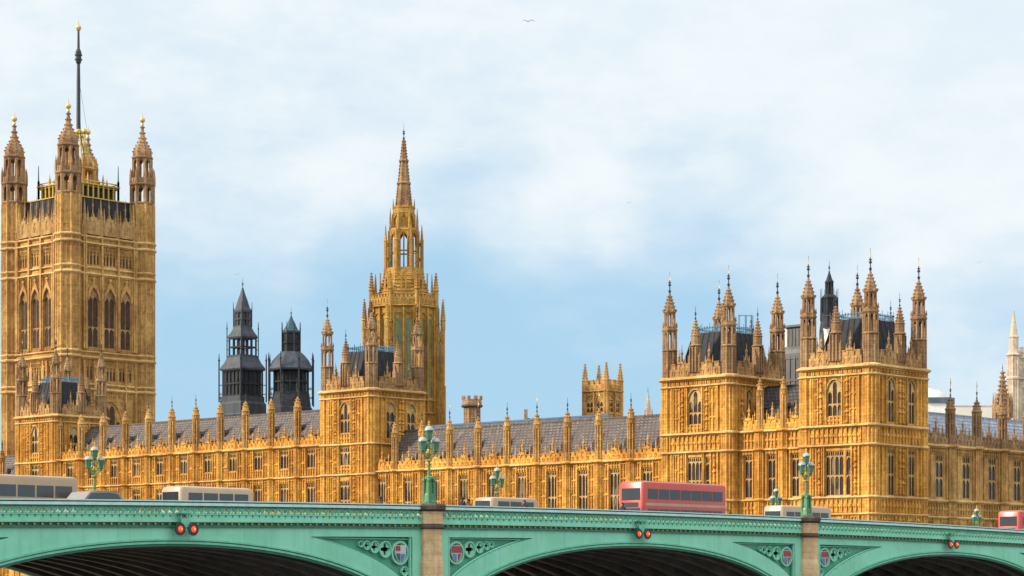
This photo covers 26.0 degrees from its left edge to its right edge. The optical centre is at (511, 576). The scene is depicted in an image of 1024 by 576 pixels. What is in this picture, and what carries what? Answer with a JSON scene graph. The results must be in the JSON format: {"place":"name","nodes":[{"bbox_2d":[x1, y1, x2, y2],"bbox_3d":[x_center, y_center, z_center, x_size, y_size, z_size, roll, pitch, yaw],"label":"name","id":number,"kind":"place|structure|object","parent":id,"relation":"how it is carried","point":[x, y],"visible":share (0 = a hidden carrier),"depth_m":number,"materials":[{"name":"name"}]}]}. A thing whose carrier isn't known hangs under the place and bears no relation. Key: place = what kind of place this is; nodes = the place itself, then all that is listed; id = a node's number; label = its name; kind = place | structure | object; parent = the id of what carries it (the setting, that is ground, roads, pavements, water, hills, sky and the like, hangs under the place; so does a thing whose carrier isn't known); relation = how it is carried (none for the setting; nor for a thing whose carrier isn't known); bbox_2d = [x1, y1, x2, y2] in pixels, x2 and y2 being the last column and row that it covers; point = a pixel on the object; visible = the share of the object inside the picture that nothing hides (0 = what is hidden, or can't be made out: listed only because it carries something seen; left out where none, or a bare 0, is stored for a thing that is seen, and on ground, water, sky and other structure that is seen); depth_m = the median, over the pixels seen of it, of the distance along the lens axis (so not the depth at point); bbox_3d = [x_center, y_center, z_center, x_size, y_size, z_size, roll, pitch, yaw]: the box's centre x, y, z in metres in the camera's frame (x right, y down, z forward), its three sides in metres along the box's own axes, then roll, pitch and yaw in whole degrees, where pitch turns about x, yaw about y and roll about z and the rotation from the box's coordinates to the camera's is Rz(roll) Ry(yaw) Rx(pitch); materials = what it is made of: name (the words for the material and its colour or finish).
{"place":"outdoors","nodes":[
{"label":"outdoors","id":0,"kind":"place"},
{"bbox_2d":[0,443,14,575],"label":"palace range","id":1,"kind":"structure","parent":0,"point":[7,465],"depth_m":400.31,"materials":[{"name":"stone"}]},
{"bbox_2d":[13,338,109,575],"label":"pavilion tower","id":2,"kind":"structure","parent":0,"point":[38,414],"depth_m":392.34,"materials":[{"name":"stone"}]},
{"bbox_2d":[31,426,37,452],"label":"window","id":3,"kind":"structure","parent":2,"relation":"in","point":[34,432],"depth_m":392.24,"materials":[{"name":"stone"}]},
{"bbox_2d":[32,465,38,475],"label":"window","id":4,"kind":"structure","parent":2,"relation":"in","point":[35,468],"depth_m":392.24,"materials":[{"name":"glass"}]},
{"bbox_2d":[70,426,77,448],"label":"window","id":5,"kind":"structure","parent":2,"relation":"in","point":[73,429],"depth_m":391.19,"materials":[{"name":"stone"}]},
{"bbox_2d":[0,20,156,455],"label":"great tower","id":6,"kind":"structure","parent":0,"point":[78,252],"depth_m":478.06,"materials":[{"name":"stone"}]},
{"bbox_2d":[21,293,26,349],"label":"window","id":7,"kind":"structure","parent":6,"relation":"in","point":[23,302],"depth_m":478.95,"materials":[{"name":"black glass"}]},
{"bbox_2d":[33,291,38,348],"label":"window","id":8,"kind":"structure","parent":6,"relation":"in","point":[35,297],"depth_m":476.03,"materials":[{"name":"black glass"}]},
{"bbox_2d":[45,289,50,346],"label":"window","id":9,"kind":"structure","parent":6,"relation":"in","point":[47,295],"depth_m":473.14,"materials":[{"name":"black glass"}]},
{"bbox_2d":[88,287,97,347],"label":"window","id":10,"kind":"structure","parent":6,"relation":"in","point":[93,301],"depth_m":473.37,"materials":[{"name":"brown glass"}]},
{"bbox_2d":[104,289,113,348],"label":"window","id":11,"kind":"structure","parent":6,"relation":"in","point":[109,303],"depth_m":476.50,"materials":[{"name":"brown glass"}]},
{"bbox_2d":[107,401,122,424],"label":"window","id":12,"kind":"structure","parent":6,"relation":"in","point":[113,408],"depth_m":477.43,"materials":[{"name":"stone"}]},
{"bbox_2d":[121,291,129,350],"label":"window","id":13,"kind":"structure","parent":6,"relation":"in","point":[125,305],"depth_m":479.77,"materials":[{"name":"glass"}]},
{"bbox_2d":[54,386,319,513],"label":"palace range","id":14,"kind":"structure","parent":0,"point":[270,455],"depth_m":362.76,"materials":[{"name":"stone"}]},
{"bbox_2d":[67,463,73,477],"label":"window","id":15,"kind":"structure","parent":14,"relation":"in","point":[70,466],"depth_m":386.82,"materials":[{"name":"glass"}]},
{"bbox_2d":[111,460,117,477],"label":"window","id":16,"kind":"structure","parent":14,"relation":"in","point":[114,464],"depth_m":378.42,"materials":[{"name":"stone"}]},
{"bbox_2d":[134,459,139,475],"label":"window","id":17,"kind":"structure","parent":14,"relation":"in","point":[136,461],"depth_m":374.19,"materials":[{"name":"stone"}]},
{"bbox_2d":[157,458,163,474],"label":"window","id":18,"kind":"structure","parent":14,"relation":"in","point":[160,461],"depth_m":370.01,"materials":[{"name":"stone"}]},
{"bbox_2d":[180,456,186,473],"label":"window","id":19,"kind":"structure","parent":14,"relation":"in","point":[183,460],"depth_m":365.70,"materials":[{"name":"stone"}]},
{"bbox_2d":[204,455,211,472],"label":"window","id":20,"kind":"structure","parent":14,"relation":"in","point":[207,458],"depth_m":361.53,"materials":[{"name":"stone"}]},
{"bbox_2d":[229,453,236,471],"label":"window","id":21,"kind":"structure","parent":14,"relation":"in","point":[232,457],"depth_m":357.32,"materials":[{"name":"stone"}]},
{"bbox_2d":[255,452,261,469],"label":"window","id":22,"kind":"structure","parent":14,"relation":"in","point":[258,455],"depth_m":353.15,"materials":[{"name":"stone"}]},
{"bbox_2d":[255,485,261,512],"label":"window","id":23,"kind":"structure","parent":14,"relation":"in","point":[258,489],"depth_m":353.15,"materials":[{"name":"glass"}]},
{"bbox_2d":[280,450,287,468],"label":"window","id":24,"kind":"structure","parent":14,"relation":"in","point":[283,454],"depth_m":348.87,"materials":[{"name":"stone"}]},
{"bbox_2d":[281,484,287,513],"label":"window","id":25,"kind":"structure","parent":14,"relation":"in","point":[284,487],"depth_m":348.87,"materials":[{"name":"glass"}]},
{"bbox_2d":[307,449,314,467],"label":"window","id":26,"kind":"structure","parent":14,"relation":"in","point":[310,452],"depth_m":344.64,"materials":[{"name":"stone"}]},
{"bbox_2d":[307,483,314,512],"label":"window","id":27,"kind":"structure","parent":14,"relation":"in","point":[310,486],"depth_m":344.64,"materials":[{"name":"glass"}]},
{"bbox_2d":[318,294,426,514],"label":"pavilion tower","id":28,"kind":"structure","parent":0,"point":[370,392],"depth_m":337.77,"materials":[{"name":"stone"}]},
{"bbox_2d":[339,402,349,433],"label":"window","id":29,"kind":"structure","parent":28,"relation":"in","point":[344,410],"depth_m":337.97,"materials":[{"name":"stone"}]},
{"bbox_2d":[340,447,349,465],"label":"window","id":30,"kind":"structure","parent":28,"relation":"in","point":[344,451],"depth_m":337.97,"materials":[{"name":"stone"}]},
{"bbox_2d":[340,480,349,513],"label":"window","id":31,"kind":"structure","parent":28,"relation":"in","point":[344,485],"depth_m":337.97,"materials":[{"name":"glass"}]},
{"bbox_2d":[387,402,395,438],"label":"window","id":32,"kind":"structure","parent":28,"relation":"in","point":[391,408],"depth_m":336.90,"materials":[{"name":"stone"}]},
{"bbox_2d":[407,403,416,429],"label":"window","id":33,"kind":"structure","parent":28,"relation":"in","point":[411,409],"depth_m":340.21,"materials":[{"name":"stone"}]},
{"bbox_2d":[361,130,445,425],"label":"spire tower","id":34,"kind":"structure","parent":0,"point":[403,289],"depth_m":416.80,"materials":[{"name":"stone"}]},
{"bbox_2d":[374,313,378,345],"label":"window","id":35,"kind":"structure","parent":34,"relation":"in","point":[376,317],"depth_m":416.32,"materials":[{"name":"stone"}]},
{"bbox_2d":[381,312,384,348],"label":"window","id":36,"kind":"structure","parent":34,"relation":"in","point":[382,316],"depth_m":415.41,"materials":[{"name":"stone"}]},
{"bbox_2d":[395,312,402,353],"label":"window","id":37,"kind":"structure","parent":34,"relation":"in","point":[398,315],"depth_m":414.09,"materials":[{"name":"glass"}]},
{"bbox_2d":[404,312,411,376],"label":"window","id":38,"kind":"structure","parent":34,"relation":"in","point":[408,315],"depth_m":414.19,"materials":[{"name":"glass"}]},
{"bbox_2d":[422,312,425,391],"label":"window","id":39,"kind":"structure","parent":34,"relation":"in","point":[423,314],"depth_m":415.71,"materials":[{"name":"stone"}]},
{"bbox_2d":[429,313,432,397],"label":"window","id":40,"kind":"structure","parent":34,"relation":"in","point":[430,315],"depth_m":417.03,"materials":[{"name":"stone"}]},
{"bbox_2d":[0,0,1023,450],"label":"sky","id":41,"kind":"structure","parent":0,"point":[756,138],"materials":[{"name":"blue"}]},
{"bbox_2d":[425,414,609,427],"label":"roofed hall","id":42,"kind":"structure","parent":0,"point":[520,421],"depth_m":362.44,"materials":[{"name":"stone"}]},
{"bbox_2d":[375,394,661,519],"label":"palace range","id":43,"kind":"structure","parent":0,"point":[588,463],"depth_m":314.38,"materials":[{"name":"stone"}]},
{"bbox_2d":[378,479,384,513],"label":"window","id":44,"kind":"structure","parent":43,"relation":"in","point":[381,482],"depth_m":333.87,"materials":[{"name":"glass"}]},
{"bbox_2d":[405,478,411,514],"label":"window","id":45,"kind":"structure","parent":43,"relation":"in","point":[408,481],"depth_m":330.14,"materials":[{"name":"glass"}]},
{"bbox_2d":[434,476,439,503],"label":"window","id":46,"kind":"structure","parent":43,"relation":"in","point":[437,483],"depth_m":325.90,"materials":[{"name":"stone"}]},
{"bbox_2d":[460,475,467,515],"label":"window","id":47,"kind":"structure","parent":43,"relation":"in","point":[463,478],"depth_m":322.26,"materials":[{"name":"glass"}]},
{"bbox_2d":[488,474,495,496],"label":"window","id":48,"kind":"structure","parent":43,"relation":"in","point":[491,492],"depth_m":318.74,"materials":[{"name":"stone"}]},
{"bbox_2d":[518,473,525,497],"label":"window","id":49,"kind":"structure","parent":43,"relation":"in","point":[521,476],"depth_m":314.56,"materials":[{"name":"stone"}]},
{"bbox_2d":[548,471,556,517],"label":"window","id":50,"kind":"structure","parent":43,"relation":"in","point":[552,476],"depth_m":310.67,"materials":[{"name":"glass"}]},
{"bbox_2d":[579,470,587,518],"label":"window","id":51,"kind":"structure","parent":43,"relation":"in","point":[583,474],"depth_m":306.75,"materials":[{"name":"glass"}]},
{"bbox_2d":[610,469,619,518],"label":"window","id":52,"kind":"structure","parent":43,"relation":"in","point":[614,473],"depth_m":302.88,"materials":[{"name":"glass"}]},
{"bbox_2d":[643,467,651,480],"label":"window","id":53,"kind":"structure","parent":43,"relation":"in","point":[647,472],"depth_m":299.06,"materials":[{"name":"glass"}]},
{"bbox_2d":[582,362,623,416],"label":"belfry tower","id":54,"kind":"structure","parent":0,"point":[610,392],"depth_m":421.86,"materials":[{"name":"stone"}]},
{"bbox_2d":[585,395,592,412],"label":"window","id":55,"kind":"structure","parent":54,"relation":"in","point":[589,398],"depth_m":422.93,"materials":[{"name":"stone"}]},
{"bbox_2d":[595,394,602,411],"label":"window","id":56,"kind":"structure","parent":54,"relation":"in","point":[598,398],"depth_m":421.23,"materials":[{"name":"stone"}]},
{"bbox_2d":[609,394,613,411],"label":"window","id":57,"kind":"structure","parent":54,"relation":"in","point":[611,397],"depth_m":421.07,"materials":[{"name":"stone"}]},
{"bbox_2d":[616,395,620,412],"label":"window","id":58,"kind":"structure","parent":54,"relation":"in","point":[617,396],"depth_m":422.46,"materials":[{"name":"stone"}]},
{"bbox_2d":[643,393,652,414],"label":"stone spire","id":59,"kind":"structure","parent":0,"point":[647,410],"depth_m":449.61,"materials":[{"name":"stone"}]},
{"bbox_2d":[658,265,788,522],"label":"pavilion tower","id":60,"kind":"structure","parent":0,"point":[709,385],"depth_m":292.11,"materials":[{"name":"stone"}]},
{"bbox_2d":[687,389,700,424],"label":"window","id":61,"kind":"structure","parent":60,"relation":"in","point":[694,396],"depth_m":292.27,"materials":[{"name":"stone"}]},
{"bbox_2d":[688,457,701,482],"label":"window","id":62,"kind":"structure","parent":60,"relation":"in","point":[694,463],"depth_m":292.13,"materials":[{"name":"glass"}]},
{"bbox_2d":[706,457,708,483],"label":"window","id":63,"kind":"structure","parent":60,"relation":"in","point":[707,458],"depth_m":290.92,"materials":[{"name":"glass"}]},
{"bbox_2d":[746,389,752,417],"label":"window","id":64,"kind":"structure","parent":60,"relation":"in","point":[748,391],"depth_m":291.35,"materials":[{"name":"glass"}]},
{"bbox_2d":[738,362,798,523],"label":"palace range","id":65,"kind":"structure","parent":0,"point":[768,445],"depth_m":286.15,"materials":[{"name":"stone"}]},
{"bbox_2d":[745,456,751,497],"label":"window","id":66,"kind":"structure","parent":65,"relation":"in","point":[748,459],"depth_m":288.38,"materials":[{"name":"glass"}]},
{"bbox_2d":[768,454,775,496],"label":"window","id":67,"kind":"structure","parent":65,"relation":"in","point":[771,458],"depth_m":285.85,"materials":[{"name":"glass"}]},
{"bbox_2d":[792,453,798,496],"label":"window","id":68,"kind":"structure","parent":65,"relation":"in","point":[795,457],"depth_m":283.35,"materials":[{"name":"glass"}]},
{"bbox_2d":[822,313,830,346],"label":"flag","id":69,"kind":"object","parent":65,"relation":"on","point":[825,332],"visible":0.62,"depth_m":291.02,"materials":[{"name":"white fabric"}]},
{"bbox_2d":[796,248,930,530],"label":"pavilion tower","id":70,"kind":"structure","parent":0,"point":[863,428],"depth_m":277.45,"materials":[{"name":"stone"}]},
{"bbox_2d":[826,378,840,416],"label":"window","id":71,"kind":"structure","parent":70,"relation":"in","point":[833,387],"depth_m":277.33,"materials":[{"name":"stone"}]},
{"bbox_2d":[826,451,842,495],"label":"window","id":72,"kind":"structure","parent":70,"relation":"in","point":[834,459],"depth_m":277.26,"materials":[{"name":"glass"}]},
{"bbox_2d":[846,450,849,494],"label":"window","id":73,"kind":"structure","parent":70,"relation":"in","point":[847,451],"depth_m":275.91,"materials":[{"name":"glass"}]},
{"bbox_2d":[887,449,893,495],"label":"window","id":74,"kind":"structure","parent":70,"relation":"in","point":[890,452],"depth_m":276.58,"materials":[{"name":"glass"}]},
{"bbox_2d":[887,377,895,422],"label":"window","id":75,"kind":"structure","parent":70,"relation":"in","point":[891,385],"depth_m":276.58,"materials":[{"name":"glass"}]},
{"bbox_2d":[908,450,913,496],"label":"window","id":76,"kind":"structure","parent":70,"relation":"in","point":[910,453],"depth_m":280.05,"materials":[{"name":"glass"}]},
{"bbox_2d":[908,379,915,424],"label":"window","id":77,"kind":"structure","parent":70,"relation":"in","point":[911,384],"depth_m":280.05,"materials":[{"name":"glass"}]},
{"bbox_2d":[928,388,954,412],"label":"office block","id":78,"kind":"structure","parent":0,"point":[937,400],"depth_m":424.98,"materials":[{"name":"white glass"}]},
{"bbox_2d":[955,405,991,417],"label":"office block","id":79,"kind":"structure","parent":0,"point":[986,410],"depth_m":469.98,"materials":[{"name":"white glass"}]},
{"bbox_2d":[928,378,1023,535],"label":"palace range","id":80,"kind":"structure","parent":0,"point":[975,458],"depth_m":292.52,"materials":[{"name":"stone"}]},
{"bbox_2d":[936,454,942,497],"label":"window","id":81,"kind":"structure","parent":80,"relation":"in","point":[939,457],"depth_m":286.69,"materials":[{"name":"glass"}]},
{"bbox_2d":[963,456,969,498],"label":"window","id":82,"kind":"structure","parent":80,"relation":"in","point":[966,459],"depth_m":291.56,"materials":[{"name":"glass"}]},
{"bbox_2d":[989,458,994,499],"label":"window","id":83,"kind":"structure","parent":80,"relation":"in","point":[991,460],"depth_m":296.15,"materials":[{"name":"glass"}]},
{"bbox_2d":[1014,460,1019,500],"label":"window","id":84,"kind":"structure","parent":80,"relation":"in","point":[1016,462],"depth_m":300.93,"materials":[{"name":"glass"}]},
{"bbox_2d":[992,364,1012,419],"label":"stone spire","id":85,"kind":"structure","parent":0,"point":[997,401],"depth_m":344.38,"materials":[{"name":"stone"}]},
{"bbox_2d":[1006,310,1023,420],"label":"church tower","id":86,"kind":"structure","parent":0,"point":[1015,371],"depth_m":479.14,"materials":[{"name":"stone"}]},
{"bbox_3d":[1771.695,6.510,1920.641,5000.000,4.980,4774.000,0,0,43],"label":"ground","id":87,"kind":"structure","parent":0,"visible":0},
{"bbox_2d":[218,282,266,416],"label":"ventilation lantern","id":88,"kind":"object","parent":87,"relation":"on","point":[242,369],"visible":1,"depth_m":418.63,"materials":[{"name":"metal"}]},
{"bbox_2d":[268,312,313,412],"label":"ventilation lantern","id":89,"kind":"object","parent":87,"relation":"on","point":[290,367],"visible":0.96,"depth_m":407.80,"materials":[{"name":"metal"}]},
{"bbox_2d":[461,395,482,422],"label":"stair turret","id":90,"kind":"object","parent":87,"relation":"on","point":[471,407],"visible":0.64,"depth_m":398.61,"materials":[{"name":"brown stone"}]},
{"bbox_2d":[785,324,808,384],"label":"office tower","id":91,"kind":"structure","parent":87,"relation":"on","point":[792,349],"depth_m":320.58,"materials":[{"name":"grey concrete"}]},
{"bbox_2d":[819,265,837,348],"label":"lead fleche","id":92,"kind":"object","parent":87,"relation":"on","point":[827,302],"visible":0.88,"depth_m":329.28,"materials":[{"name":"metal"}]},
{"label":"road","id":93,"kind":"structure","parent":0,"visible":0},
{"bbox_2d":[0,474,77,511],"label":"single decker bus","id":94,"kind":"object","parent":93,"relation":"on","point":[34,487],"visible":0.34,"depth_m":133.77,"materials":[{"name":"beige paint"}]},
{"bbox_2d":[56,491,134,511],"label":"taxi","id":95,"kind":"object","parent":93,"relation":"on","point":[94,495],"visible":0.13,"depth_m":127.27,"materials":[{"name":"grey paint"}]},
{"bbox_2d":[162,486,252,512],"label":"minibus","id":96,"kind":"object","parent":93,"relation":"on","point":[203,493],"visible":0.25,"depth_m":134.12,"materials":[{"name":"white paint"}]},
{"bbox_2d":[474,497,536,517],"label":"minibus","id":97,"kind":"object","parent":93,"relation":"on","point":[501,501],"visible":0.23,"depth_m":154.53,"materials":[{"name":"beige paint"}]},
{"bbox_2d":[620,481,731,522],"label":"double decker bus","id":98,"kind":"object","parent":93,"relation":"on","point":[670,496],"visible":0.36,"depth_m":179.73,"materials":[{"name":"red paint"}]},
{"bbox_2d":[764,505,830,526],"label":"minibus","id":99,"kind":"object","parent":93,"relation":"on","point":[789,510],"visible":0.23,"depth_m":191.44,"materials":[{"name":"white paint"}]},
{"bbox_2d":[998,510,1023,528],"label":"double decker bus","id":100,"kind":"object","parent":93,"relation":"on","point":[1011,519],"visible":0.31,"depth_m":219.79,"materials":[{"name":"red paint"}]},
{"bbox_3d":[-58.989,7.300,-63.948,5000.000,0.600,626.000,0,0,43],"label":"water","id":101,"kind":"structure","parent":0,"visible":0},
{"bbox_2d":[0,498,1023,575],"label":"road bridge","id":102,"kind":"structure","parent":101,"relation":"on","point":[428,539],"depth_m":143.19,"materials":[{"name":"green paint"}]},
{"bbox_2d":[84,442,104,490],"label":"lamp standard","id":103,"kind":"object","parent":102,"relation":"on","point":[94,452],"visible":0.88,"depth_m":160.23,"materials":[{"name":"green metal"}]},
{"bbox_2d":[175,512,198,535],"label":"navigation light","id":104,"kind":"object","parent":102,"relation":"attached to","point":[192,529],"visible":1,"depth_m":123.71,"materials":[{"name":"metal"}]},
{"bbox_2d":[418,422,439,502],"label":"lamp standard","id":105,"kind":"object","parent":102,"relation":"on","point":[429,489],"visible":1,"depth_m":138.52,"materials":[{"name":"green metal"}]},
{"bbox_2d":[489,464,504,496],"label":"lamp standard","id":106,"kind":"object","parent":102,"relation":"on","point":[497,486],"visible":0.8,"depth_m":191.53,"materials":[{"name":"green metal"}]},
{"bbox_2d":[635,520,650,538],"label":"navigation light","id":107,"kind":"object","parent":102,"relation":"attached to","point":[641,531],"visible":1,"depth_m":153.18,"materials":[{"name":"metal"}]},
{"bbox_2d":[770,486,781,504],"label":"lamp standard","id":108,"kind":"object","parent":102,"relation":"on","point":[775,499],"visible":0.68,"depth_m":221.50,"materials":[{"name":"green metal"}]},
{"bbox_2d":[798,449,813,515],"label":"lamp standard","id":109,"kind":"object","parent":102,"relation":"on","point":[806,498],"visible":1,"depth_m":168.36,"materials":[{"name":"green metal"}]},
{"bbox_2d":[946,533,958,548],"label":"navigation light","id":110,"kind":"object","parent":102,"relation":"attached to","point":[951,544],"visible":1,"depth_m":182.79,"materials":[{"name":"metal"}]},
{"bbox_2d":[971,505,981,525],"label":"lamp standard","id":111,"kind":"object","parent":102,"relation":"on","point":[976,517],"visible":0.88,"depth_m":249.57,"materials":[{"name":"green metal"}]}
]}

